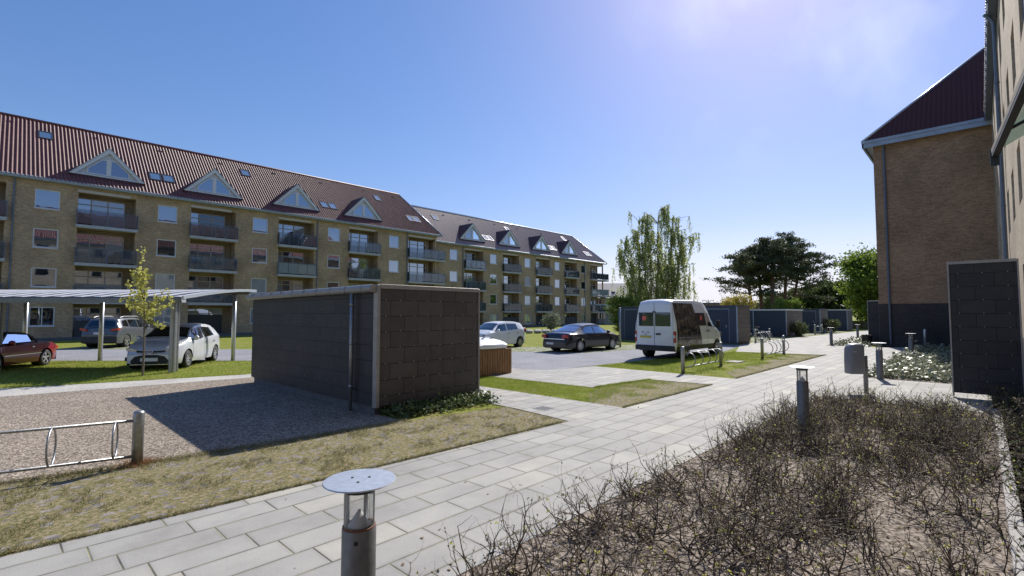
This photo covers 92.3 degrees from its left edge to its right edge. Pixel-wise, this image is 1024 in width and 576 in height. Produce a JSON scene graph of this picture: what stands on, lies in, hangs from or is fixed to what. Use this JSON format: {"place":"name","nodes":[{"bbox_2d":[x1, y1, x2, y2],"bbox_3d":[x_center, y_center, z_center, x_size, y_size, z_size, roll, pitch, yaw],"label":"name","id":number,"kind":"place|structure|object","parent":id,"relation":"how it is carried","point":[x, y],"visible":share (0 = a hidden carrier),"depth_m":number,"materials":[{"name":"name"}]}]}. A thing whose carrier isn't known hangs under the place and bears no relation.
{"place":"outdoors","nodes":[
{"label":"outdoors","id":0,"kind":"place"},
{"bbox_2d":[0,360,251,388],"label":"grass","id":1,"kind":"structure","parent":0,"point":[76,369],"depth_m":15.58,"materials":[{"name":"green plant"}]},
{"bbox_2d":[51,344,739,369],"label":"asphalt road","id":2,"kind":"structure","parent":0,"point":[543,360],"depth_m":21.20,"materials":[{"name":"grey asphalt"}]},
{"bbox_2d":[125,323,219,368],"bbox_3d":[-12.190,2.052,17.903,1.951,1.535,4.061,1,-3,-13],"label":"parked car","id":3,"kind":"object","parent":2,"relation":"on","point":[197,341],"visible":0.85,"depth_m":16.96,"materials":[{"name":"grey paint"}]},
{"bbox_2d":[635,299,720,358],"bbox_3d":[7.569,1.778,21.938,2.307,2.509,5.185,-3,-4,44],"label":"parked van","id":4,"kind":"object","parent":2,"relation":"on","point":[671,325],"visible":0.96,"depth_m":20.31,"materials":[{"name":"white paint"}]},
{"bbox_2d":[0,316,878,420],"bbox_3d":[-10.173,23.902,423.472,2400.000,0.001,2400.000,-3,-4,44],"label":"ground","id":5,"kind":"structure","parent":0,"point":[533,339],"depth_m":16.33,"materials":[{"name":"green plant"}]},
{"bbox_2d":[0,332,57,367],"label":"parked car","id":6,"kind":"object","parent":5,"relation":"on","point":[17,347],"visible":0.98,"depth_m":16.65,"materials":[{"name":"red paint"}]},
{"bbox_2d":[58,345,129,348],"bbox_3d":[-21.500,3.258,27.117,5.000,0.001,3.500,0,-3,0],"label":"parking area","id":7,"kind":"object","parent":5,"relation":"on","point":[108,347],"visible":0.4,"depth_m":26.78,"materials":[{"name":"grey asphalt"}]},
{"bbox_2d":[80,316,152,347],"bbox_3d":[-22.466,2.491,28.362,2.048,1.755,4.585,1,-3,-13],"label":"parked car","id":8,"kind":"object","parent":7,"relation":"on","point":[123,331],"visible":0.84,"depth_m":26.58,"materials":[{"name":"grey paint"}]},
{"bbox_2d":[0,374,250,396],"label":"walkway","id":9,"kind":"structure","parent":5,"relation":"on","point":[38,390],"depth_m":12.61,"materials":[{"name":"grey concrete"}]},
{"bbox_2d":[0,289,256,372],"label":"carport","id":10,"kind":"object","parent":5,"relation":"on","point":[102,300],"visible":0.91,"depth_m":16.02,"materials":[{"name":"grey metal"}]},
{"bbox_2d":[118,246,174,375],"bbox_3d":[-10.941,0.685,14.820,1.344,3.873,1.059,-1,-3,15],"label":"young tree","id":11,"kind":"object","parent":5,"relation":"on","point":[142,294],"visible":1,"depth_m":14.68,"materials":[{"name":"green plant"}]},
{"bbox_2d":[0,377,400,483],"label":"gravel bed","id":12,"kind":"object","parent":5,"relation":"on","point":[192,417],"visible":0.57,"depth_m":8.49,"materials":[{"name":"grey gravel"}]},
{"bbox_2d":[246,284,479,413],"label":"storage shed","id":13,"kind":"structure","parent":12,"relation":"on","point":[373,348],"depth_m":9.98,"materials":[{"name":"brick"}]},
{"bbox_2d":[0,112,445,340],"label":"apartment building","id":14,"kind":"structure","parent":5,"relation":"on","point":[189,220],"depth_m":39.52,"materials":[{"name":"brick"}]},
{"bbox_2d":[28,307,54,326],"bbox_3d":[-31.608,1.946,33.055,0.190,1.350,1.330,-3,-4,44],"label":"window","id":15,"kind":"structure","parent":14,"relation":"in","point":[38,316],"depth_m":33.06,"materials":[{"name":"glass"}]},
{"bbox_2d":[30,267,56,287],"bbox_3d":[-31.608,-0.690,33.192,0.190,1.350,1.330,-3,-4,44],"label":"window","id":16,"kind":"structure","parent":14,"relation":"in","point":[40,277],"depth_m":33.22,"materials":[{"name":"glass"}]},
{"bbox_2d":[31,228,58,248],"bbox_3d":[-31.608,-3.347,33.330,0.190,1.350,1.330,-3,-4,44],"label":"window","id":17,"kind":"structure","parent":14,"relation":"in","point":[42,238],"depth_m":33.35,"materials":[{"name":"glass"}]},
{"bbox_2d":[34,188,60,210],"bbox_3d":[-31.608,-6.003,33.469,0.190,1.350,1.330,-3,-4,44],"label":"window","id":18,"kind":"structure","parent":14,"relation":"in","point":[44,199],"depth_m":33.50,"materials":[{"name":"glass"}]},
{"bbox_2d":[72,307,120,336],"bbox_3d":[-30.351,2.510,35.907,0.100,2.220,2.790,-3,-4,44],"label":"loggia window","id":19,"kind":"structure","parent":14,"relation":"in","point":[79,313],"depth_m":35.68,"materials":[{"name":"grey"}]},
{"bbox_2d":[74,270,122,297],"bbox_3d":[-30.351,-0.151,36.045,0.100,2.230,2.790,-3,-4,44],"label":"loggia window","id":20,"kind":"structure","parent":14,"relation":"in","point":[94,279],"depth_m":36.03,"materials":[{"name":"black"}]},
{"bbox_2d":[76,233,123,263],"bbox_3d":[-30.351,-2.818,36.184,0.100,2.230,2.790,-3,-4,44],"label":"loggia window","id":21,"kind":"structure","parent":14,"relation":"in","point":[104,242],"depth_m":36.08,"materials":[{"name":"black"}]},
{"bbox_2d":[77,197,124,228],"bbox_3d":[-30.351,-5.424,36.320,0.100,2.110,2.790,-3,-4,44],"label":"loggia window","id":22,"kind":"structure","parent":14,"relation":"in","point":[99,219],"depth_m":36.41,"materials":[{"name":"black"}]},
{"bbox_2d":[108,252,122,264],"bbox_3d":[-29.320,-2.165,36.407,0.600,0.950,0.680,-1,-3,24],"label":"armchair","id":23,"kind":"object","parent":14,"relation":"on","point":[117,256],"visible":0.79,"depth_m":36.20,"materials":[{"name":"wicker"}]},
{"bbox_2d":[154,308,169,324],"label":"window","id":24,"kind":"structure","parent":14,"relation":"in","point":[164,317],"depth_m":38.03,"materials":[{"name":"glass"}]},
{"bbox_2d":[155,273,174,289],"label":"window","id":25,"kind":"structure","parent":14,"relation":"in","point":[162,281],"depth_m":38.15,"materials":[{"name":"glass"}]},
{"bbox_2d":[156,239,176,257],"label":"window","id":26,"kind":"structure","parent":14,"relation":"in","point":[165,248],"depth_m":38.29,"materials":[{"name":"glass"}]},
{"bbox_2d":[157,205,177,223],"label":"window","id":27,"kind":"structure","parent":14,"relation":"in","point":[166,214],"depth_m":38.44,"materials":[{"name":"glass"}]},
{"bbox_2d":[187,308,222,322],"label":"loggia window","id":28,"kind":"structure","parent":14,"relation":"in","point":[191,311],"depth_m":40.96,"materials":[{"name":"grey"}]},
{"bbox_2d":[188,315,221,332],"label":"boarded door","id":29,"kind":"structure","parent":14,"relation":"in","point":[215,321],"depth_m":41.05,"materials":[{"name":"black wood"}]},
{"bbox_2d":[189,275,223,302],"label":"loggia window","id":30,"kind":"structure","parent":14,"relation":"in","point":[196,282],"depth_m":41.12,"materials":[{"name":"black"}]},
{"bbox_2d":[190,243,224,270],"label":"loggia window","id":31,"kind":"structure","parent":14,"relation":"in","point":[199,250],"depth_m":41.20,"materials":[{"name":"black"}]},
{"bbox_2d":[191,212,224,237],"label":"loggia window","id":32,"kind":"structure","parent":14,"relation":"in","point":[196,228],"depth_m":41.33,"materials":[{"name":"blue"}]},
{"bbox_2d":[251,278,265,292],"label":"window","id":33,"kind":"structure","parent":14,"relation":"in","point":[259,284],"depth_m":43.12,"materials":[{"name":"glass"}]},
{"bbox_2d":[251,247,267,263],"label":"window","id":34,"kind":"structure","parent":14,"relation":"in","point":[259,255],"depth_m":43.25,"materials":[{"name":"glass"}]},
{"bbox_2d":[253,217,267,233],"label":"window","id":35,"kind":"structure","parent":14,"relation":"in","point":[260,225],"depth_m":43.40,"materials":[{"name":"glass"}]},
{"bbox_2d":[277,279,302,290],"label":"loggia window","id":36,"kind":"structure","parent":14,"relation":"in","point":[282,285],"depth_m":46.04,"materials":[{"name":"grey"}]},
{"bbox_2d":[278,223,303,245],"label":"loggia window","id":37,"kind":"structure","parent":14,"relation":"in","point":[285,228],"depth_m":46.26,"materials":[{"name":"blue"}]},
{"bbox_2d":[278,251,303,274],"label":"loggia window","id":38,"kind":"structure","parent":14,"relation":"in","point":[283,256],"depth_m":46.22,"materials":[{"name":"grey"}]},
{"bbox_2d":[327,254,339,268],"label":"window","id":39,"kind":"structure","parent":14,"relation":"in","point":[333,261],"depth_m":48.19,"materials":[{"name":"glass"}]},
{"bbox_2d":[328,227,339,241],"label":"window","id":40,"kind":"structure","parent":14,"relation":"in","point":[333,233],"depth_m":48.31,"materials":[{"name":"glass"}]},
{"bbox_2d":[348,257,367,278],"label":"loggia window","id":41,"kind":"structure","parent":14,"relation":"in","point":[361,263],"depth_m":51.36,"materials":[{"name":"black"}]},
{"bbox_2d":[349,232,368,252],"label":"loggia window","id":42,"kind":"structure","parent":14,"relation":"in","point":[356,246],"depth_m":51.33,"materials":[{"name":"blue"}]},
{"bbox_2d":[408,240,425,257],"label":"loggia window","id":43,"kind":"structure","parent":14,"relation":"in","point":[411,243],"depth_m":56.63,"materials":[{"name":"blue"}]},
{"bbox_2d":[408,262,425,281],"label":"loggia window","id":44,"kind":"structure","parent":14,"relation":"in","point":[416,269],"depth_m":56.52,"materials":[{"name":"black"}]},
{"bbox_2d":[0,420,564,555],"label":"curb","id":45,"kind":"structure","parent":5,"relation":"on","point":[179,512],"depth_m":4.76,"materials":[{"name":"grey concrete"}]},
{"bbox_2d":[0,406,566,556],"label":"grassy verge","id":46,"kind":"structure","parent":5,"relation":"on","point":[267,474],"depth_m":5.58,"materials":[{"name":"green plant"}]},
{"bbox_2d":[0,410,144,473],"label":"bike rack","id":47,"kind":"object","parent":46,"relation":"on","point":[138,425],"visible":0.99,"depth_m":5.83,"materials":[{"name":"silver metal"}]},
{"bbox_2d":[81,452,168,472],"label":"grass","id":48,"kind":"structure","parent":46,"relation":"on","point":[133,464],"depth_m":5.95,"materials":[{"name":"plant"}]},
{"bbox_2d":[381,388,501,417],"bbox_3d":[-1.434,2.189,9.760,1.365,0.370,2.461,-3,-4,44],"label":"ivy","id":49,"kind":"object","parent":5,"relation":"on","point":[412,407],"visible":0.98,"depth_m":9.43,"materials":[{"name":"green plant"}]},
{"bbox_2d":[480,336,511,376],"bbox_3d":[-1.104,2.070,15.278,1.640,1.154,1.640,-3,-4,44],"label":"waste container","id":50,"kind":"object","parent":5,"relation":"on","point":[495,356],"visible":0.48,"depth_m":14.80,"materials":[{"name":"brown wood"}]},
{"bbox_2d":[539,310,564,329],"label":"light shrub","id":51,"kind":"object","parent":5,"relation":"on","point":[548,321],"visible":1,"depth_m":55.52,"materials":[{"name":"green plant"}]},
{"bbox_2d":[506,344,635,352],"bbox_3d":[4.522,3.226,26.506,15.470,0.001,5.746,1,-3,-20],"label":"parking area","id":52,"kind":"object","parent":5,"relation":"on","point":[585,350],"visible":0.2,"depth_m":25.29,"materials":[{"name":"grey asphalt"}]},
{"bbox_2d":[480,321,525,346],"bbox_3d":[-0.932,2.553,26.971,1.905,1.472,3.620,-3,-4,41],"label":"parked car","id":53,"kind":"object","parent":52,"relation":"on","point":[509,332],"visible":0.62,"depth_m":26.66,"materials":[{"name":"white paint"}]},
{"bbox_2d":[542,323,619,351],"bbox_3d":[3.635,2.495,25.097,4.532,1.401,1.967,3,-4,-43],"label":"parked car","id":54,"kind":"object","parent":52,"relation":"on","point":[570,336],"visible":0.98,"depth_m":24.03,"materials":[{"name":"black paint"}]},
{"bbox_2d":[480,376,696,402],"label":"grass","id":55,"kind":"structure","parent":5,"relation":"on","point":[563,389],"depth_m":12.12,"materials":[{"name":"green plant"}]},
{"bbox_2d":[602,293,640,333],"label":"light shrub","id":56,"kind":"object","parent":5,"relation":"on","point":[615,302],"visible":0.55,"depth_m":41.97,"materials":[{"name":"green plant"}]},
{"bbox_2d":[588,380,704,407],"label":"grassy verge","id":57,"kind":"structure","parent":5,"relation":"on","point":[667,388],"depth_m":11.53,"materials":[{"name":"green plant"}]},
{"bbox_2d":[622,383,712,407],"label":"curb","id":58,"kind":"structure","parent":57,"relation":"on","point":[644,401],"depth_m":10.82,"materials":[{"name":"grey concrete"}]},
{"bbox_2d":[611,204,701,305],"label":"birch tree","id":59,"kind":"object","parent":5,"relation":"on","point":[666,287],"visible":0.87,"depth_m":44.14,"materials":[{"name":"green plant"}]},
{"bbox_2d":[620,305,749,343],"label":"storage shed","id":60,"kind":"structure","parent":5,"relation":"on","point":[734,328],"depth_m":30.27,"materials":[{"name":"metal"}]},
{"bbox_2d":[624,309,637,337],"bbox_3d":[8.496,2.481,34.195,1.520,2.060,0.039,-3,-4,44],"label":"door","id":61,"kind":"structure","parent":60,"relation":"in","point":[630,315],"depth_m":34.41,"materials":[{"name":"metal"}]},
{"bbox_2d":[706,308,729,341],"bbox_3d":[12.573,2.278,30.289,1.620,2.060,0.076,-3,-4,44],"label":"door","id":62,"kind":"structure","parent":60,"relation":"in","point":[722,314],"depth_m":30.03,"materials":[{"name":"metal"}]},
{"bbox_2d":[681,342,723,373],"bbox_3d":[6.417,2.277,16.239,0.330,0.840,3.320,-3,-4,42],"label":"bike rack","id":63,"kind":"object","parent":5,"relation":"on","point":[720,361],"visible":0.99,"depth_m":15.80,"materials":[{"name":"silver metal"}]},
{"bbox_2d":[601,351,818,377],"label":"grass","id":64,"kind":"structure","parent":5,"relation":"on","point":[700,368],"depth_m":18.09,"materials":[{"name":"green plant"}]},
{"bbox_2d":[457,397,1013,575],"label":"planting bed","id":65,"kind":"object","parent":5,"relation":"on","point":[890,522],"depth_m":4.13,"materials":[{"name":"soil"}]},
{"bbox_2d":[322,469,395,575],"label":"bollard lamp","id":66,"kind":"object","parent":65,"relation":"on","point":[358,546],"visible":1,"depth_m":2.37,"materials":[{"name":"white metal"}]},
{"bbox_2d":[449,403,793,575],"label":"bare shrubs","id":67,"kind":"object","parent":65,"relation":"on","point":[592,538],"visible":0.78,"depth_m":4.02,"materials":[{"name":"brown plant"}]},
{"bbox_2d":[404,377,1023,575],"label":"bare shrubs","id":68,"kind":"object","parent":65,"relation":"on","point":[944,444],"visible":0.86,"depth_m":4.69,"materials":[{"name":"brown plant"}]},
{"bbox_2d":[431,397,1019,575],"bbox_3d":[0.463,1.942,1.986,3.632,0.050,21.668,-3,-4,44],"label":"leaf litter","id":69,"kind":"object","parent":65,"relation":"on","point":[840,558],"visible":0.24,"depth_m":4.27,"materials":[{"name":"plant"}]},
{"bbox_2d":[789,366,814,435],"bbox_3d":[4.464,1.727,7.546,0.350,1.035,0.350,-1,-3,21],"label":"bollard lamp","id":70,"kind":"object","parent":65,"relation":"on","point":[802,387],"visible":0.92,"depth_m":7.49,"materials":[{"name":"white metal"}]},
{"bbox_2d":[717,291,758,308],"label":"flowering shrub","id":71,"kind":"object","parent":5,"relation":"on","point":[735,300],"visible":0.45,"depth_m":73.95,"materials":[{"name":"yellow plant"}]},
{"bbox_2d":[704,251,781,308],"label":"pine tree","id":72,"kind":"object","parent":5,"relation":"on","point":[741,265],"visible":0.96,"depth_m":88.15,"materials":[{"name":"green plant"}]},
{"bbox_2d":[728,244,799,308],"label":"pine tree","id":73,"kind":"object","parent":5,"relation":"on","point":[746,250],"visible":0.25,"depth_m":90.70,"materials":[{"name":"green plant"}]},
{"bbox_2d":[754,288,782,308],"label":"broadleaf tree","id":74,"kind":"object","parent":5,"relation":"on","point":[766,302],"visible":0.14,"depth_m":129.39,"materials":[{"name":"green plant"}]},
{"bbox_2d":[760,335,788,358],"bbox_3d":[11.607,2.554,21.545,0.390,0.840,3.571,-3,-4,42],"label":"bike rack","id":75,"kind":"object","parent":5,"relation":"on","point":[762,345],"visible":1,"depth_m":20.99,"materials":[{"name":"silver metal"}]},
{"bbox_2d":[727,354,824,377],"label":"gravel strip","id":76,"kind":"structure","parent":5,"relation":"on","point":[773,363],"depth_m":17.52,"materials":[{"name":"beige gravel"}]},
{"bbox_2d":[750,309,802,336],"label":"storage shed","id":77,"kind":"structure","parent":5,"relation":"on","point":[777,322],"depth_m":39.94,"materials":[{"name":"metal"}]},
{"bbox_2d":[746,236,813,308],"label":"pine tree","id":78,"kind":"object","parent":5,"relation":"on","point":[776,246],"visible":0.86,"depth_m":85.82,"materials":[{"name":"green plant"}]},
{"bbox_2d":[770,297,810,308],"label":"light shrub","id":79,"kind":"object","parent":5,"relation":"on","point":[787,304],"visible":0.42,"depth_m":73.80,"materials":[{"name":"green plant"}]},
{"bbox_2d":[761,231,825,300],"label":"pine tree","id":80,"kind":"object","parent":5,"relation":"on","point":[790,238],"visible":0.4,"depth_m":89.97,"materials":[{"name":"green plant"}]},
{"bbox_2d":[790,320,807,336],"bbox_3d":[23.053,3.304,39.517,1.758,1.477,1.696,-3,-4,44],"label":"light shrub","id":81,"kind":"object","parent":5,"relation":"on","point":[798,331],"visible":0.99,"depth_m":39.35,"materials":[{"name":"green plant"}]},
{"bbox_2d":[762,248,841,307],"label":"pine tree","id":82,"kind":"object","parent":5,"relation":"on","point":[808,284],"visible":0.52,"depth_m":91.12,"materials":[{"name":"green plant"}]},
{"bbox_2d":[781,285,829,309],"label":"broadleaf tree","id":83,"kind":"object","parent":5,"relation":"on","point":[810,302],"visible":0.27,"depth_m":99.61,"materials":[{"name":"green plant"}]},
{"bbox_2d":[801,309,827,332],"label":"storage shed","id":84,"kind":"structure","parent":5,"relation":"on","point":[812,317],"depth_m":47.70,"materials":[{"name":"metal"}]},
{"bbox_2d":[802,310,816,331],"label":"door","id":85,"kind":"structure","parent":84,"relation":"in","point":[809,318],"depth_m":47.72,"materials":[{"name":"metal"}]},
{"bbox_2d":[823,317,841,332],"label":"light shrub","id":86,"kind":"object","parent":5,"relation":"on","point":[834,324],"visible":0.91,"depth_m":47.52,"materials":[{"name":"green plant"}]},
{"bbox_2d":[814,277,857,315],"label":"broadleaf tree","id":87,"kind":"object","parent":5,"relation":"on","point":[827,287],"visible":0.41,"depth_m":98.14,"materials":[{"name":"green plant"}]},
{"bbox_2d":[827,309,852,330],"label":"storage shed","id":88,"kind":"structure","parent":5,"relation":"on","point":[844,316],"depth_m":53.64,"materials":[{"name":"metal"}]},
{"bbox_2d":[831,242,878,320],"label":"broadleaf tree","id":89,"kind":"object","parent":5,"relation":"on","point":[860,271],"visible":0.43,"depth_m":62.72,"materials":[{"name":"green plant"}]},
{"bbox_2d":[868,371,951,383],"bbox_3d":[16.970,2.862,19.552,2.780,0.001,17.100,-3,-4,44],"label":"planting bed","id":90,"kind":"object","parent":5,"relation":"on","point":[911,379],"depth_m":13.56,"materials":[{"name":"soil"}]},
{"bbox_2d":[868,340,951,381],"bbox_3d":[16.780,2.601,19.385,2.797,0.621,16.272,-3,-4,44],"label":"ground cover","id":91,"kind":"object","parent":90,"relation":"on","point":[927,361],"visible":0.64,"depth_m":15.61,"materials":[{"name":"green plant"}]},
{"bbox_2d":[876,345,1023,518],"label":"planting bed","id":92,"kind":"object","parent":5,"relation":"on","point":[1015,475],"visible":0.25,"depth_m":6.75,"materials":[{"name":"brown soil"}]},
{"bbox_2d":[947,258,1023,397],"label":"privacy screen","id":93,"kind":"object","parent":92,"relation":"on","point":[985,319],"visible":0.99,"depth_m":10.51,"materials":[{"name":"metal"}]},
{"bbox_2d":[963,372,1023,561],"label":"bare shrubs","id":94,"kind":"object","parent":92,"relation":"on","point":[1016,420],"visible":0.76,"depth_m":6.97,"materials":[{"name":"brown plant"}]},
{"bbox_2d":[983,0,1023,350],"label":"apartment building","id":95,"kind":"structure","parent":5,"relation":"on","point":[1004,71],"depth_m":13.87,"materials":[{"name":"brick"}]},
{"bbox_2d":[994,409,1023,575],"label":"kerb","id":96,"kind":"structure","parent":5,"relation":"on","point":[1012,531],"depth_m":4.32,"materials":[{"name":"grey concrete"}]},
{"bbox_2d":[0,0,985,302],"label":"sky","id":97,"kind":"structure","parent":0,"point":[749,119],"materials":[{"name":"blue"}]},
{"bbox_2d":[0,331,993,575],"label":"path","id":98,"kind":"structure","parent":0,"point":[295,531],"depth_m":4.89,"materials":[{"name":"grey concrete"}]},
{"bbox_2d":[844,343,868,392],"bbox_3d":[8.062,1.872,11.487,0.488,1.155,0.325,0,-3,0],"label":"litter bin","id":99,"kind":"object","parent":98,"relation":"on","point":[855,360],"visible":0.98,"depth_m":11.38,"materials":[{"name":"grey metal"}]},
{"bbox_2d":[871,342,883,379],"bbox_3d":[10.332,2.054,13.825,0.350,1.035,0.350,0,-3,-8],"label":"bollard lamp","id":100,"kind":"object","parent":98,"relation":"on","point":[879,365],"visible":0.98,"depth_m":13.77,"materials":[{"name":"white metal"}]},
{"bbox_2d":[411,205,608,326],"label":"apartment building","id":101,"kind":"structure","parent":0,"point":[523,276],"depth_m":69.26,"materials":[{"name":"brick"}]},
{"bbox_2d":[464,272,474,288],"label":"loggia window","id":102,"kind":"structure","parent":101,"relation":"in","point":[469,277],"depth_m":63.47,"materials":[{"name":"black"}]},
{"bbox_2d":[474,386,621,420],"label":"side path","id":103,"kind":"structure","parent":0,"point":[568,410],"depth_m":9.97,"materials":[{"name":"grey concrete"}]},
{"bbox_2d":[490,366,732,386],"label":"side path","id":104,"kind":"structure","parent":0,"point":[591,376],"depth_m":14.41,"materials":[{"name":"grey concrete"}]},
{"bbox_2d":[594,283,654,323],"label":"apartment building","id":105,"kind":"structure","parent":0,"point":[609,287],"depth_m":85.76,"materials":[{"name":"white paint"}]},
{"bbox_2d":[861,46,997,346],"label":"apartment building","id":106,"kind":"structure","parent":0,"point":[927,152],"depth_m":27.78,"materials":[{"name":"brick"}]},
{"bbox_2d":[867,300,879,341],"bbox_3d":[21.822,2.045,29.655,0.580,2.600,0.150,-3,-4,44],"label":"privacy screen","id":107,"kind":"object","parent":106,"relation":"attached to","point":[873,317],"visible":0.93,"depth_m":29.62,"materials":[{"name":"metal"}]},
{"label":"planting bed","id":108,"kind":"structure","parent":0,"visible":0},
{"bbox_2d":[830,334,874,345],"bbox_3d":[25.503,3.485,34.688,1.987,0.478,18.497,-3,-4,44],"label":"ground cover","id":109,"kind":"object","parent":108,"relation":"on","point":[851,339],"visible":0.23,"depth_m":29.14,"materials":[{"name":"green plant"}]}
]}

